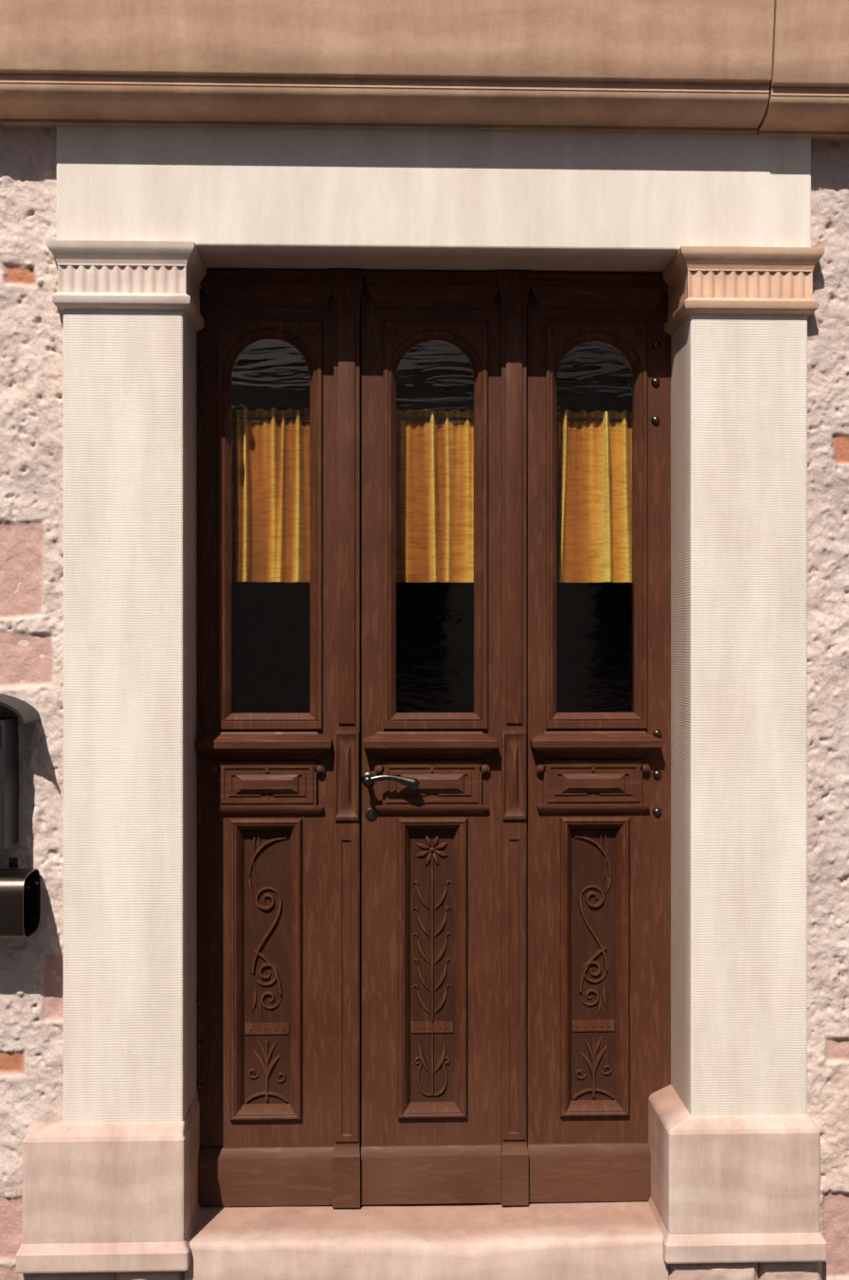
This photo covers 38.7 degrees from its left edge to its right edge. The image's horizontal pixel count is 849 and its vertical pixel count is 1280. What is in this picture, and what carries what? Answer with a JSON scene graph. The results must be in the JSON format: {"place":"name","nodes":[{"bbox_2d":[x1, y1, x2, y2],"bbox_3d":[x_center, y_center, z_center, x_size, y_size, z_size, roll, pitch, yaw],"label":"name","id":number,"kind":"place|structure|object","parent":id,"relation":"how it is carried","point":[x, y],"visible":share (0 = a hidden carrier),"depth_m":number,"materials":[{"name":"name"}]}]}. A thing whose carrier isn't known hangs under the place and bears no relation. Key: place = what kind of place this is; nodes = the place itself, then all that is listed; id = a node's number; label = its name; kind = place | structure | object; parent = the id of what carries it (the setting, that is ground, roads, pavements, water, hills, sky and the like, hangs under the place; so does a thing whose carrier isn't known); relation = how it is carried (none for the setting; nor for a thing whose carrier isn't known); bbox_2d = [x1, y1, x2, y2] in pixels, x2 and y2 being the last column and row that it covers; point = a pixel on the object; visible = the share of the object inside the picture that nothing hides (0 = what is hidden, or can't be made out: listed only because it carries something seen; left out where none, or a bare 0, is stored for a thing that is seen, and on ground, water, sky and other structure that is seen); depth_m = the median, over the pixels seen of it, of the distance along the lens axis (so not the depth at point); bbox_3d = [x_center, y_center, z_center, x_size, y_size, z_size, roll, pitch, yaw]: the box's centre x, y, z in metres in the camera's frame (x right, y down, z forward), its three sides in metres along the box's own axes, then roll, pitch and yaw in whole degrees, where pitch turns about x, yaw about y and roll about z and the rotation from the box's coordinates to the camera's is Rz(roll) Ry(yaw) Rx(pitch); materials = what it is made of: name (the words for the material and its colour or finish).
{"place":"outdoors","nodes":[
{"label":"outdoors","id":0,"kind":"place"},
{"label":"ground","id":1,"kind":"structure","parent":0,"visible":0},
{"bbox_2d":[0,124,63,1279],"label":"wall","id":2,"kind":"structure","parent":1,"relation":"on","point":[31,613],"depth_m":3.00,"materials":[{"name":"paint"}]},
{"bbox_2d":[0,693,40,849],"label":"letter box","id":3,"kind":"object","parent":2,"relation":"attached to","point":[26,712],"visible":1,"depth_m":2.93,"materials":[{"name":"black paint"}]},
{"bbox_2d":[0,857,40,938],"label":"newspaper tube","id":4,"kind":"object","parent":2,"relation":"attached to","point":[20,908],"visible":1,"depth_m":2.88,"materials":[{"name":"brown metal"}]},
{"bbox_2d":[20,1261,822,1279],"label":"foundation blocks","id":5,"kind":"structure","parent":1,"relation":"on","point":[782,1270],"depth_m":3.01,"materials":[{"name":"beige stone"}]},
{"bbox_2d":[16,1090,200,1273],"bbox_3d":[-0.791,1.368,3.101,0.420,0.352,0.312,0,0,-2],"label":"column base","id":6,"kind":"object","parent":5,"relation":"on","point":[110,1197],"visible":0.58,"depth_m":2.96,"materials":[{"name":"beige stone"}]},
{"bbox_2d":[63,309,807,1122],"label":"pilaster shafts","id":7,"kind":"object","parent":6,"relation":"on","point":[738,713],"visible":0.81,"depth_m":3.03,"materials":[{"name":"stone"}]},
{"bbox_2d":[45,239,207,332],"bbox_3d":[-0.749,-0.896,3.107,0.360,0.161,0.302,0,0,-2],"label":"capital","id":8,"kind":"object","parent":7,"relation":"on","point":[135,275],"visible":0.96,"depth_m":2.98,"materials":[{"name":"stone"}]},
{"bbox_2d":[56,125,811,272],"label":"lintel","id":9,"kind":"structure","parent":8,"relation":"on","point":[259,198],"depth_m":3.01,"materials":[{"name":"stone"}]},
{"bbox_2d":[0,0,774,133],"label":"cornice","id":10,"kind":"structure","parent":9,"relation":"on","point":[653,65],"depth_m":2.89,"materials":[{"name":"stone"}]},
{"bbox_2d":[757,0,848,142],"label":"cornice","id":11,"kind":"structure","parent":9,"relation":"on","point":[808,95],"depth_m":2.91,"materials":[{"name":"stone"}]},
{"bbox_2d":[661,246,825,335],"bbox_3d":[0.812,-0.896,3.152,0.360,0.161,0.302,0,0,-2],"label":"capital","id":12,"kind":"object","parent":7,"relation":"on","point":[758,280],"visible":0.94,"depth_m":3.02,"materials":[{"name":"stone"}]},
{"bbox_2d":[647,1084,827,1263],"bbox_3d":[0.793,1.368,3.147,0.406,0.352,0.312,0,0,-2],"label":"column base","id":13,"kind":"object","parent":5,"relation":"on","point":[735,1188],"visible":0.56,"depth_m":3.00,"materials":[{"name":"beige stone"}]},
{"bbox_2d":[1,351,846,1235],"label":"wall","id":14,"kind":"structure","parent":1,"relation":"on","point":[27,643],"depth_m":3.02,"materials":[{"name":"paint"}]},
{"bbox_2d":[184,1192,667,1279],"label":"threshold","id":15,"kind":"object","parent":1,"relation":"on","point":[597,1240],"visible":0.71,"depth_m":3.01,"materials":[{"name":"beige stone"}]},
{"bbox_2d":[195,269,667,1207],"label":"oak door rails","id":16,"kind":"object","parent":15,"relation":"on","point":[591,771],"depth_m":3.20,"materials":[{"name":"brown wood"}]},
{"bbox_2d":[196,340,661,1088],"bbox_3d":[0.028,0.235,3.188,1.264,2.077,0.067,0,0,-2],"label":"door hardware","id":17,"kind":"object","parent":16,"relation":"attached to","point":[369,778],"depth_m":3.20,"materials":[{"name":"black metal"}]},
{"bbox_2d":[244,829,614,1102],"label":"carved ornaments","id":18,"kind":"object","parent":16,"relation":"attached to","point":[282,1028],"depth_m":3.24},
{"bbox_2d":[196,269,670,1148],"bbox_3d":[0.027,0.253,3.226,1.265,2.470,0.089,0,0,-2],"label":"door","id":19,"kind":"structure","parent":16,"relation":"attached to","point":[350,972],"depth_m":3.21,"materials":[{"name":"brown wood"}]},
{"bbox_2d":[243,828,614,1103],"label":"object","id":20,"kind":"structure","parent":19,"relation":"in","point":[272,864],"depth_m":3.24,"materials":[{"name":"brown wood"}]},
{"bbox_2d":[231,338,633,713],"bbox_3d":[0.024,-0.305,3.236,1.083,1.004,0.001,0,0,-2],"label":"door glass","id":21,"kind":"object","parent":19,"relation":"in","point":[270,526],"visible":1,"depth_m":3.24,"materials":[{"name":"clear glass"}]},
{"bbox_2d":[807,140,848,1279],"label":"wall","id":22,"kind":"structure","parent":1,"relation":"on","point":[827,709],"depth_m":3.06,"materials":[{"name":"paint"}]}
]}

